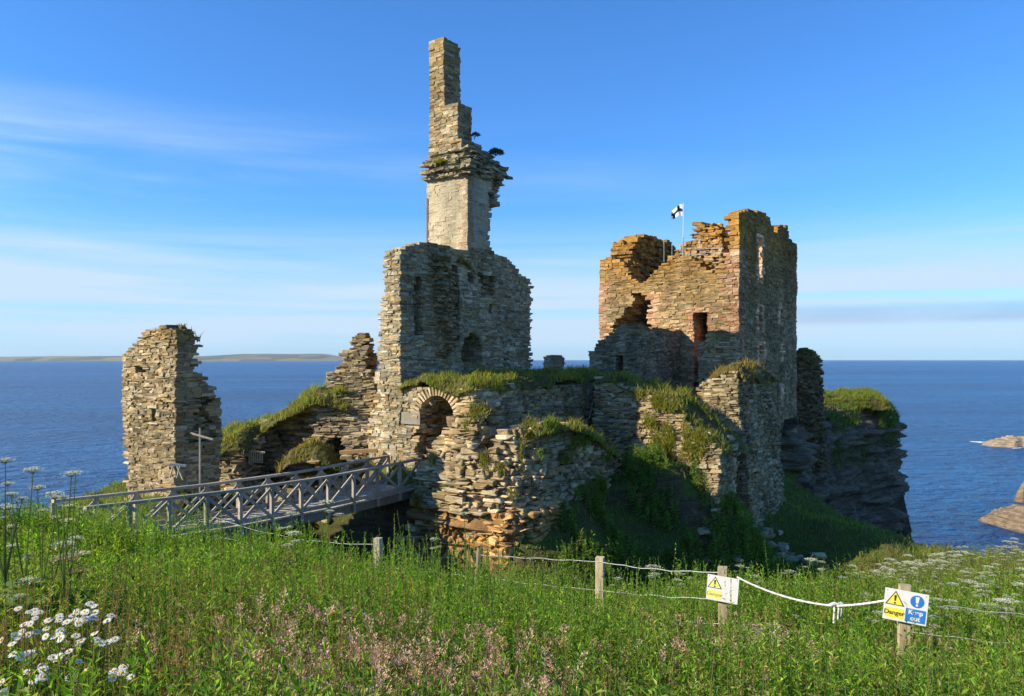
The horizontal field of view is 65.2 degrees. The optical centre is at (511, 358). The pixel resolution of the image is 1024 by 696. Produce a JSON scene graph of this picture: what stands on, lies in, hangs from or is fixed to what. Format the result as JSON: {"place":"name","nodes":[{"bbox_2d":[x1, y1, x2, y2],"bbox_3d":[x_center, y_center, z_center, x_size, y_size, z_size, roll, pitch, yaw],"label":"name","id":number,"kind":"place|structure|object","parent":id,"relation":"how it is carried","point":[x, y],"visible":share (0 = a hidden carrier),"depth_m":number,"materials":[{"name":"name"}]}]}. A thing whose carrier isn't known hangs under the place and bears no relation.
{"place":"outdoors","nodes":[
{"label":"outdoors","id":0,"kind":"place"},
{"bbox_2d":[0,354,343,360],"bbox_3d":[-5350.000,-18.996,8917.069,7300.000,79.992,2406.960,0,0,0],"label":"hills","id":1,"kind":"structure","parent":0,"point":[280,357],"depth_m":8002.31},
{"bbox_2d":[339,448,377,454],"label":"timber beam","id":2,"kind":"structure","parent":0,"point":[355,451],"depth_m":29.20,"materials":[{"name":"brown wood"}]},
{"bbox_2d":[0,360,1023,555],"bbox_3d":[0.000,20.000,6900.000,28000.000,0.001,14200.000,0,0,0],"label":"sea","id":3,"kind":"structure","parent":0,"point":[57,418],"depth_m":264.46,"materials":[{"name":"liquid"}]},
{"bbox_2d":[977,504,1023,532],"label":"sea rock","id":4,"kind":"object","parent":3,"relation":"in","point":[1011,517],"visible":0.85,"depth_m":96.37,"materials":[{"name":"beige stone"}]},
{"bbox_2d":[981,435,1023,447],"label":"sea rock","id":5,"kind":"object","parent":3,"relation":"in","point":[1010,441],"visible":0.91,"depth_m":183.36,"materials":[{"name":"beige stone"}]},
{"bbox_2d":[1014,482,1023,502],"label":"sea rock","id":6,"kind":"object","parent":3,"relation":"in","point":[1019,497],"visible":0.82,"depth_m":111.71,"materials":[{"name":"beige stone"}]},
{"bbox_2d":[0,0,1023,359],"label":"sky","id":7,"kind":"structure","parent":0,"point":[243,173],"materials":[{"name":"blue"}]},
{"bbox_2d":[43,392,1022,601],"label":"ground","id":8,"kind":"structure","parent":0,"point":[688,499],"depth_m":28.49,"materials":[{"name":"green plant"}]},
{"bbox_2d":[0,503,18,613],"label":"umbel plant","id":9,"kind":"object","parent":8,"relation":"on","point":[11,528],"visible":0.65,"depth_m":5.73,"materials":[{"name":"green plant"}]},
{"bbox_2d":[10,632,18,668],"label":"oxeye daisy","id":10,"kind":"object","parent":8,"relation":"on","point":[14,635],"visible":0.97,"depth_m":3.60,"materials":[{"name":"white plant"}]},
{"bbox_2d":[0,466,44,627],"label":"umbel plant","id":11,"kind":"object","parent":8,"relation":"on","point":[13,493],"visible":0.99,"depth_m":5.18,"materials":[{"name":"green plant"}]},
{"bbox_2d":[0,457,56,616],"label":"umbel plant","id":12,"kind":"object","parent":8,"relation":"on","point":[5,584],"visible":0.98,"depth_m":5.03,"materials":[{"name":"green plant"}]},
{"bbox_2d":[8,577,50,644],"bbox_3d":[-2.997,1.792,5.008,0.252,0.865,0.488,0,0,44],"label":"umbel plant","id":13,"kind":"object","parent":8,"relation":"on","point":[30,582],"visible":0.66,"depth_m":4.97,"materials":[{"name":"white plant"}]},
{"bbox_2d":[4,543,55,629],"bbox_3d":[-3.331,1.813,5.554,0.327,1.096,0.644,0,0,-44],"label":"umbel plant","id":14,"kind":"object","parent":8,"relation":"on","point":[10,545],"visible":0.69,"depth_m":5.50,"materials":[{"name":"green plant"}]},
{"bbox_2d":[0,481,61,621],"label":"umbel plant","id":15,"kind":"object","parent":8,"relation":"on","point":[7,485],"visible":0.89,"depth_m":5.65,"materials":[{"name":"green plant"}]},
{"bbox_2d":[35,610,43,662],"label":"oxeye daisy","id":16,"kind":"object","parent":8,"relation":"on","point":[38,612],"visible":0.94,"depth_m":3.73,"materials":[{"name":"white plant"}]},
{"bbox_2d":[0,471,80,648],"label":"umbel plant","id":17,"kind":"object","parent":8,"relation":"on","point":[15,601],"visible":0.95,"depth_m":4.96,"materials":[{"name":"green plant"}]},
{"bbox_2d":[38,672,49,695],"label":"oxeye daisy","id":18,"kind":"object","parent":8,"relation":"on","point":[42,677],"visible":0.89,"depth_m":3.20,"materials":[{"name":"white plant"}]},
{"bbox_2d":[43,617,52,695],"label":"oxeye daisy","id":19,"kind":"object","parent":8,"relation":"on","point":[48,620],"visible":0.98,"depth_m":3.72,"materials":[{"name":"white plant"}]},
{"bbox_2d":[39,490,76,614],"bbox_3d":[-3.159,1.647,5.660,0.620,1.447,0.894,0,0,-31],"label":"umbel plant","id":20,"kind":"object","parent":8,"relation":"on","point":[65,521],"visible":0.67,"depth_m":5.60,"materials":[{"name":"green plant"}]},
{"bbox_2d":[56,634,68,673],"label":"oxeye daisy","id":21,"kind":"object","parent":8,"relation":"on","point":[61,637],"visible":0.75,"depth_m":3.60,"materials":[{"name":"white plant"}]},
{"bbox_2d":[47,541,90,594],"bbox_3d":[-3.414,1.949,6.128,0.549,1.103,0.475,0,0,32],"label":"umbel plant","id":22,"kind":"object","parent":8,"relation":"on","point":[81,555],"visible":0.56,"depth_m":6.16,"materials":[{"name":"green plant"}]},
{"bbox_2d":[51,555,90,610],"bbox_3d":[-3.086,1.873,5.614,0.304,0.986,0.581,0,0,-16],"label":"umbel plant","id":23,"kind":"object","parent":8,"relation":"on","point":[82,570],"visible":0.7,"depth_m":5.54,"materials":[{"name":"green plant"}]},
{"bbox_2d":[25,485,122,631],"bbox_3d":[-3.149,1.589,5.390,0.511,1.491,0.909,0,0,36],"label":"umbel plant","id":24,"kind":"object","parent":8,"relation":"on","point":[84,593],"visible":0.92,"depth_m":5.41,"materials":[{"name":"green plant"}]},
{"bbox_2d":[2,469,149,628],"bbox_3d":[-3.116,1.556,5.585,0.606,1.589,0.918,0,0,32],"label":"umbel plant","id":25,"kind":"object","parent":8,"relation":"on","point":[70,575],"visible":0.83,"depth_m":5.50,"materials":[{"name":"green plant"}]},
{"bbox_2d":[68,535,83,598],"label":"umbel plant","id":26,"kind":"object","parent":8,"relation":"on","point":[77,536],"visible":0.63,"depth_m":6.97,"materials":[{"name":"green plant"}]},
{"bbox_2d":[74,618,86,683],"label":"oxeye daisy","id":27,"kind":"object","parent":8,"relation":"on","point":[79,621],"visible":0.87,"depth_m":3.62,"materials":[{"name":"white plant"}]},
{"bbox_2d":[110,636,118,695],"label":"oxeye daisy","id":28,"kind":"object","parent":8,"relation":"on","point":[114,638],"visible":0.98,"depth_m":3.53,"materials":[{"name":"white plant"}]},
{"bbox_2d":[121,325,222,509],"bbox_3d":[-11.075,2.180,26.002,3.296,6.500,1.768,0,0,36],"label":"tower ruin","id":29,"kind":"object","parent":8,"relation":"on","point":[170,402],"visible":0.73,"depth_m":25.17,"materials":[{"name":"stone"}]},
{"bbox_2d":[133,323,202,343],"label":"turf","id":30,"kind":"structure","parent":29,"relation":"on","point":[181,326],"depth_m":24.96,"materials":[{"name":"green plant"}]},
{"bbox_2d":[169,463,185,479],"bbox_3d":[-9.957,3.345,23.835,0.464,0.512,0.219,0,0,0],"label":"trestle","id":31,"kind":"object","parent":8,"relation":"on","point":[177,465],"visible":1,"depth_m":23.77,"materials":[{"name":"wood"}]},
{"bbox_2d":[190,428,212,500],"bbox_3d":[-9.526,3.261,24.574,0.766,2.278,0.088,0,0,8],"label":"signpost","id":32,"kind":"object","parent":8,"relation":"on","point":[199,435],"visible":0.82,"depth_m":24.57,"materials":[{"name":"grey wood"}]},
{"bbox_2d":[50,455,421,546],"bbox_3d":[-7.182,4.169,23.723,1.690,1.498,11.684,0,0,35],"label":"footbridge","id":33,"kind":"object","parent":8,"relation":"on","point":[365,496],"visible":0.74,"depth_m":23.67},
{"bbox_2d":[220,417,271,455],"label":"turf","id":34,"kind":"structure","parent":8,"relation":"on","point":[241,436],"depth_m":29.69,"materials":[{"name":"green plant"}]},
{"bbox_2d":[271,511,303,577],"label":"umbel plant","id":35,"kind":"object","parent":8,"relation":"on","point":[281,528],"visible":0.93,"depth_m":12.51,"materials":[{"name":"green plant"}]},
{"bbox_2d":[282,531,300,574],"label":"umbel plant","id":36,"kind":"object","parent":8,"relation":"on","point":[291,532],"visible":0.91,"depth_m":11.00,"materials":[{"name":"white plant"}]},
{"bbox_2d":[219,392,374,487],"bbox_3d":[-8.527,3.332,31.106,7.899,4.307,4.654,0,0,0],"label":"curtain wall ruin","id":37,"kind":"object","parent":8,"relation":"on","point":[339,430],"visible":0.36,"depth_m":30.36,"materials":[{"name":"stone"}]},
{"bbox_2d":[248,450,264,462],"bbox_3d":[-9.395,3.582,29.375,0.666,0.480,0.070,0,0,0],"label":"picket fence","id":38,"kind":"object","parent":37,"relation":"attached to","point":[259,456],"visible":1,"depth_m":29.39,"materials":[{"name":"grey wood"}]},
{"bbox_2d":[223,380,350,433],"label":"turf","id":39,"kind":"structure","parent":37,"relation":"on","point":[305,399],"depth_m":30.50,"materials":[{"name":"green plant"}]},
{"bbox_2d":[326,333,378,398],"bbox_3d":[-6.147,0.806,31.529,2.319,3.678,1.060,0,0,8],"label":"wall stub","id":40,"kind":"object","parent":37,"relation":"on","point":[354,372],"depth_m":31.08,"materials":[{"name":"stone"}]},
{"bbox_2d":[221,467,374,540],"bbox_3d":[-8.418,5.105,29.147,9.571,4.217,2.870,0,0,0],"label":"rubble","id":41,"kind":"object","parent":8,"relation":"on","point":[287,490],"visible":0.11,"depth_m":29.24,"materials":[{"name":"stone"}]},
{"bbox_2d":[274,434,341,472],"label":"turf","id":42,"kind":"structure","parent":8,"relation":"on","point":[319,450],"depth_m":29.03,"materials":[{"name":"green plant"}]},
{"bbox_2d":[317,500,343,562],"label":"umbel plant","id":43,"kind":"object","parent":8,"relation":"on","point":[337,547],"visible":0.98,"depth_m":13.59,"materials":[{"name":"green plant"}]},
{"bbox_2d":[385,494,434,579],"bbox_3d":[-3.371,6.895,26.637,2.222,4.744,3.159,0,0,8],"label":"rubble","id":44,"kind":"object","parent":8,"relation":"on","point":[413,528],"visible":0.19,"depth_m":26.94,"materials":[{"name":"stone"}]},
{"bbox_2d":[430,537,458,590],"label":"umbel plant","id":45,"kind":"object","parent":8,"relation":"on","point":[438,557],"visible":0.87,"depth_m":11.49,"materials":[{"name":"green plant"}]},
{"bbox_2d":[366,37,533,465],"bbox_3d":[-2.390,-4.137,32.958,3.131,18.371,8.659,0,0,32],"label":"chimney ruin","id":46,"kind":"object","parent":8,"relation":"on","point":[442,310],"visible":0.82,"depth_m":32.43,"materials":[{"name":"stone"}]},
{"bbox_2d":[435,158,446,166],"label":"wall plant","id":47,"kind":"object","parent":46,"relation":"attached to","point":[439,160],"depth_m":32.57,"materials":[{"name":"green plant"}]},
{"bbox_2d":[456,254,473,269],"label":"turf","id":48,"kind":"structure","parent":46,"relation":"on","point":[460,260],"depth_m":31.85,"materials":[{"name":"green plant"}]},
{"bbox_2d":[488,147,505,155],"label":"wall plant","id":49,"kind":"object","parent":46,"relation":"attached to","point":[497,151],"depth_m":33.21,"materials":[{"name":"green plant"}]},
{"bbox_2d":[454,512,512,606],"bbox_3d":[-0.349,2.624,9.320,0.716,1.633,0.681,0,0,0],"label":"umbel plant","id":50,"kind":"object","parent":8,"relation":"on","point":[467,567],"visible":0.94,"depth_m":9.47,"materials":[{"name":"green plant"}]},
{"bbox_2d":[397,380,594,472],"bbox_3d":[-0.102,3.257,31.622,3.734,4.816,9.104,0,0,36],"label":"gatehouse ruin","id":51,"kind":"object","parent":8,"relation":"on","point":[435,407],"visible":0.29,"depth_m":29.00,"materials":[{"name":"stone"}]},
{"bbox_2d":[401,412,420,424],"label":"wall panel","id":52,"kind":"structure","parent":51,"relation":"attached to","point":[406,418],"depth_m":28.63,"materials":[{"name":"beige stone"}]},
{"bbox_2d":[394,364,604,395],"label":"turf","id":53,"kind":"structure","parent":51,"relation":"on","point":[484,379],"depth_m":29.55,"materials":[{"name":"green plant"}]},
{"bbox_2d":[0,533,1023,695],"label":"seeding weeds","id":54,"kind":"object","parent":8,"relation":"on","point":[4,631],"visible":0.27,"depth_m":4.67,"materials":[{"name":"green plant"}]},
{"bbox_2d":[107,613,115,688],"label":"oxeye daisy","id":55,"kind":"object","parent":54,"relation":"on","point":[111,615],"visible":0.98,"depth_m":3.77,"materials":[{"name":"white plant"}]},
{"bbox_2d":[108,673,116,690],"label":"oxeye daisy","id":56,"kind":"object","parent":54,"relation":"on","point":[113,677],"visible":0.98,"depth_m":3.29,"materials":[{"name":"white plant"}]},
{"bbox_2d":[0,490,1023,695],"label":"leafy weeds","id":57,"kind":"object","parent":8,"relation":"on","point":[220,687],"visible":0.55,"depth_m":5.68,"materials":[{"name":"green plant"}]},
{"bbox_2d":[8,641,16,693],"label":"oxeye daisy","id":58,"kind":"object","parent":57,"relation":"on","point":[13,643],"visible":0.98,"depth_m":3.47,"materials":[{"name":"white plant"}]},
{"bbox_2d":[8,651,16,687],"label":"oxeye daisy","id":59,"kind":"object","parent":57,"relation":"on","point":[11,655],"visible":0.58,"depth_m":3.38,"materials":[{"name":"white plant"}]},
{"bbox_2d":[13,606,22,682],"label":"oxeye daisy","id":60,"kind":"object","parent":57,"relation":"on","point":[17,609],"visible":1,"depth_m":3.78,"materials":[{"name":"white plant"}]},
{"bbox_2d":[15,651,25,675],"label":"oxeye daisy","id":61,"kind":"object","parent":57,"relation":"on","point":[23,655],"visible":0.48,"depth_m":3.27,"materials":[{"name":"white plant"}]},
{"bbox_2d":[42,633,53,689],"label":"oxeye daisy","id":62,"kind":"object","parent":57,"relation":"on","point":[45,636],"visible":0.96,"depth_m":3.50,"materials":[{"name":"white plant"}]},
{"bbox_2d":[55,627,65,665],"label":"oxeye daisy","id":63,"kind":"object","parent":57,"relation":"on","point":[60,629],"visible":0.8,"depth_m":3.64,"materials":[{"name":"white plant"}]},
{"bbox_2d":[85,601,94,657],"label":"oxeye daisy","id":64,"kind":"object","parent":57,"relation":"on","point":[90,603],"visible":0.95,"depth_m":3.83,"materials":[{"name":"white plant"}]},
{"bbox_2d":[89,615,98,654],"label":"oxeye daisy","id":65,"kind":"object","parent":57,"relation":"on","point":[93,617],"visible":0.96,"depth_m":3.75,"materials":[{"name":"white plant"}]},
{"bbox_2d":[95,640,104,693],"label":"oxeye daisy","id":66,"kind":"object","parent":57,"relation":"on","point":[101,643],"visible":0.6,"depth_m":3.51,"materials":[{"name":"white plant"}]},
{"bbox_2d":[102,618,111,694],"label":"oxeye daisy","id":67,"kind":"object","parent":57,"relation":"on","point":[107,620],"visible":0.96,"depth_m":3.78,"materials":[{"name":"white plant"}]},
{"bbox_2d":[103,639,111,695],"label":"oxeye daisy","id":68,"kind":"object","parent":57,"relation":"on","point":[107,642],"visible":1,"depth_m":3.54,"materials":[{"name":"white plant"}]},
{"bbox_2d":[118,663,128,695],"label":"oxeye daisy","id":69,"kind":"object","parent":57,"relation":"on","point":[122,667],"visible":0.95,"depth_m":3.28,"materials":[{"name":"white plant"}]},
{"bbox_2d":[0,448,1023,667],"bbox_3d":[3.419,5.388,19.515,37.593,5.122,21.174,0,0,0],"label":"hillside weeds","id":70,"kind":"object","parent":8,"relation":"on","point":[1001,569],"visible":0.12,"depth_m":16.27,"materials":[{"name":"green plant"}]},
{"bbox_2d":[0,532,1023,695],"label":"brown grass heads","id":71,"kind":"object","parent":8,"relation":"on","point":[721,635],"depth_m":5.67,"materials":[{"name":"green plant"}]},
{"bbox_2d":[0,484,1023,695],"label":"grass","id":72,"kind":"structure","parent":8,"relation":"on","point":[994,561],"depth_m":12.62,"materials":[{"name":"green plant"}]},
{"bbox_2d":[91,637,100,689],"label":"oxeye daisy","id":73,"kind":"object","parent":72,"relation":"on","point":[97,639],"visible":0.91,"depth_m":3.47,"materials":[{"name":"white plant"}]},
{"bbox_2d":[405,400,625,572],"bbox_3d":[0.607,5.038,28.688,5.822,7.375,8.731,0,0,39],"label":"rampart ruin","id":74,"kind":"object","parent":8,"relation":"on","point":[491,508],"visible":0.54,"depth_m":25.76,"materials":[{"name":"stone"}]},
{"bbox_2d":[407,397,543,512],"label":"grass tufts","id":75,"kind":"object","parent":74,"relation":"on","point":[476,412],"visible":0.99,"depth_m":25.46,"materials":[{"name":"green plant"}]},
{"bbox_2d":[518,415,625,466],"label":"turf","id":76,"kind":"structure","parent":74,"relation":"on","point":[576,425],"depth_m":27.38,"materials":[{"name":"green plant"}]},
{"bbox_2d":[535,412,625,503],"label":"grass tufts","id":77,"kind":"object","parent":74,"relation":"on","point":[584,442],"visible":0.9,"depth_m":27.34,"materials":[{"name":"green plant"}]},
{"bbox_2d":[30,588,1020,695],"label":"pink grass heads","id":78,"kind":"object","parent":8,"relation":"on","point":[376,651],"depth_m":4.23,"materials":[{"name":"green plant"}]},
{"bbox_2d":[543,355,565,381],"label":"stone block","id":79,"kind":"structure","parent":8,"relation":"on","point":[556,361],"depth_m":36.70,"materials":[{"name":"grey stone"}]},
{"bbox_2d":[214,517,1023,665],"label":"wire fence","id":80,"kind":"object","parent":8,"relation":"on","point":[599,561],"visible":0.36,"depth_m":11.65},
{"bbox_2d":[706,574,738,603],"bbox_3d":[2.735,2.990,10.395,0.400,0.330,0.011,5,2,22],"label":"warning sign","id":81,"kind":"object","parent":80,"relation":"attached to","point":[717,589],"visible":1,"depth_m":10.39,"materials":[{"name":"yellow paint"}]},
{"bbox_2d":[737,576,883,622],"bbox_3d":[3.696,2.954,9.829,0.325,0.482,1.905,0,0,-45],"label":"rope","id":82,"kind":"object","parent":80,"relation":"attached to","point":[839,605],"visible":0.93,"depth_m":9.68,"materials":[{"name":"white fabric"}]},
{"bbox_2d":[882,587,928,625],"bbox_3d":[4.376,2.753,8.895,0.440,0.350,0.011,6,2,22],"label":"warning sign","id":83,"kind":"object","parent":80,"relation":"attached to","point":[895,607],"visible":0.94,"depth_m":8.89,"materials":[{"name":"yellow paint"}]},
{"bbox_2d":[588,324,681,388],"bbox_3d":[5.986,0.842,38.548,2.667,4.852,4.907,0,0,36],"label":"roofless block ruin","id":84,"kind":"object","parent":8,"relation":"on","point":[644,351],"visible":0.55,"depth_m":36.95,"materials":[{"name":"stone"}]},
{"bbox_2d":[645,565,662,610],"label":"umbel plant","id":85,"kind":"object","parent":8,"relation":"on","point":[653,575],"visible":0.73,"depth_m":12.28,"materials":[{"name":"white plant"}]},
{"bbox_2d":[592,376,740,512],"bbox_3d":[5.833,4.201,31.305,5.722,6.981,2.888,0,0,36],"label":"retaining wall ruin","id":86,"kind":"object","parent":8,"relation":"on","point":[617,411],"visible":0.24,"depth_m":31.11,"materials":[{"name":"stone"}]},
{"bbox_2d":[624,384,715,465],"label":"grass tufts","id":87,"kind":"object","parent":86,"relation":"attached to","point":[650,422],"visible":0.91,"depth_m":30.19,"materials":[{"name":"green plant"}]},
{"bbox_2d":[594,369,749,454],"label":"turf","id":88,"kind":"structure","parent":86,"relation":"on","point":[703,418],"depth_m":31.20,"materials":[{"name":"green plant"}]},
{"bbox_2d":[533,440,841,604],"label":"bank weeds","id":89,"kind":"object","parent":8,"relation":"on","point":[638,458],"visible":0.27,"depth_m":27.78,"materials":[{"name":"green plant"}]},
{"bbox_2d":[635,508,743,586],"bbox_3d":[7.020,6.789,25.400,5.136,3.533,7.737,0,0,-15],"label":"rubble","id":90,"kind":"object","parent":8,"relation":"on","point":[701,532],"visible":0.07,"depth_m":27.98,"materials":[{"name":"stone"}]},
{"bbox_2d":[598,208,797,438],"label":"tower house ruin","id":91,"kind":"object","parent":8,"relation":"on","point":[743,284],"visible":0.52,"depth_m":41.01,"materials":[{"name":"stone"}]},
{"bbox_2d":[671,203,683,256],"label":"flagpole","id":92,"kind":"object","parent":91,"relation":"on","point":[676,211],"visible":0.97,"depth_m":42.03,"materials":[{"name":"metal"}]},
{"bbox_2d":[696,330,742,386],"bbox_3d":[9.667,0.850,37.252,1.886,4.361,1.279,0,0,36],"label":"wall stub","id":93,"kind":"object","parent":8,"relation":"on","point":[716,348],"depth_m":36.85,"materials":[{"name":"stone"}]},
{"bbox_2d":[696,370,785,526],"bbox_3d":[9.736,3.636,33.760,2.827,6.456,5.121,0,0,36],"label":"pier ruin","id":94,"kind":"object","parent":8,"relation":"on","point":[747,409],"visible":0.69,"depth_m":32.59,"materials":[{"name":"stone"}]},
{"bbox_2d":[698,356,778,388],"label":"turf","id":95,"kind":"structure","parent":94,"relation":"on","point":[744,367],"depth_m":32.93,"materials":[{"name":"green plant"}]},
{"bbox_2d":[749,524,856,575],"bbox_3d":[10.299,6.652,30.311,4.384,2.715,2.898,0,0,0],"label":"rubble","id":96,"kind":"object","parent":8,"relation":"on","point":[783,547],"visible":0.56,"depth_m":30.48,"materials":[{"name":"stone"}]},
{"bbox_2d":[946,579,980,610],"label":"umbel plant","id":97,"kind":"object","parent":8,"relation":"on","point":[953,584],"visible":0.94,"depth_m":12.27,"materials":[{"name":"white plant"}]},
{"bbox_2d":[953,550,973,583],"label":"umbel plant","id":98,"kind":"object","parent":8,"relation":"on","point":[966,553],"visible":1,"depth_m":17.33,"materials":[{"name":"white plant"}]},
{"bbox_2d":[974,583,988,616],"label":"umbel plant","id":99,"kind":"object","parent":8,"relation":"on","point":[983,594],"visible":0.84,"depth_m":12.44,"materials":[{"name":"white plant"}]},
{"bbox_2d":[992,597,1017,637],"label":"umbel plant","id":100,"kind":"object","parent":8,"relation":"on","point":[1001,600],"visible":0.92,"depth_m":10.34,"materials":[{"name":"white plant"}]},
{"bbox_2d":[1012,582,1023,616],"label":"umbel plant","id":101,"kind":"object","parent":8,"relation":"on","point":[1020,583],"visible":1,"depth_m":11.56,"materials":[{"name":"white plant"}]},
{"bbox_2d":[779,405,909,531],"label":"cliff","id":102,"kind":"structure","parent":0,"point":[885,486],"depth_m":53.15,"materials":[{"name":"grey stone"}]},
{"bbox_2d":[796,347,828,472],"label":"turret ruin","id":103,"kind":"object","parent":102,"relation":"on","point":[811,392],"visible":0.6,"depth_m":46.13,"materials":[{"name":"stone"}]},
{"bbox_2d":[823,385,893,412],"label":"turf","id":104,"kind":"structure","parent":102,"relation":"on","point":[874,399],"depth_m":55.34,"materials":[{"name":"green plant"}]},
{"bbox_2d":[823,400,904,495],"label":"cliff plants","id":105,"kind":"object","parent":102,"relation":"on","point":[891,417],"visible":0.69,"depth_m":53.59,"materials":[{"name":"green plant"}]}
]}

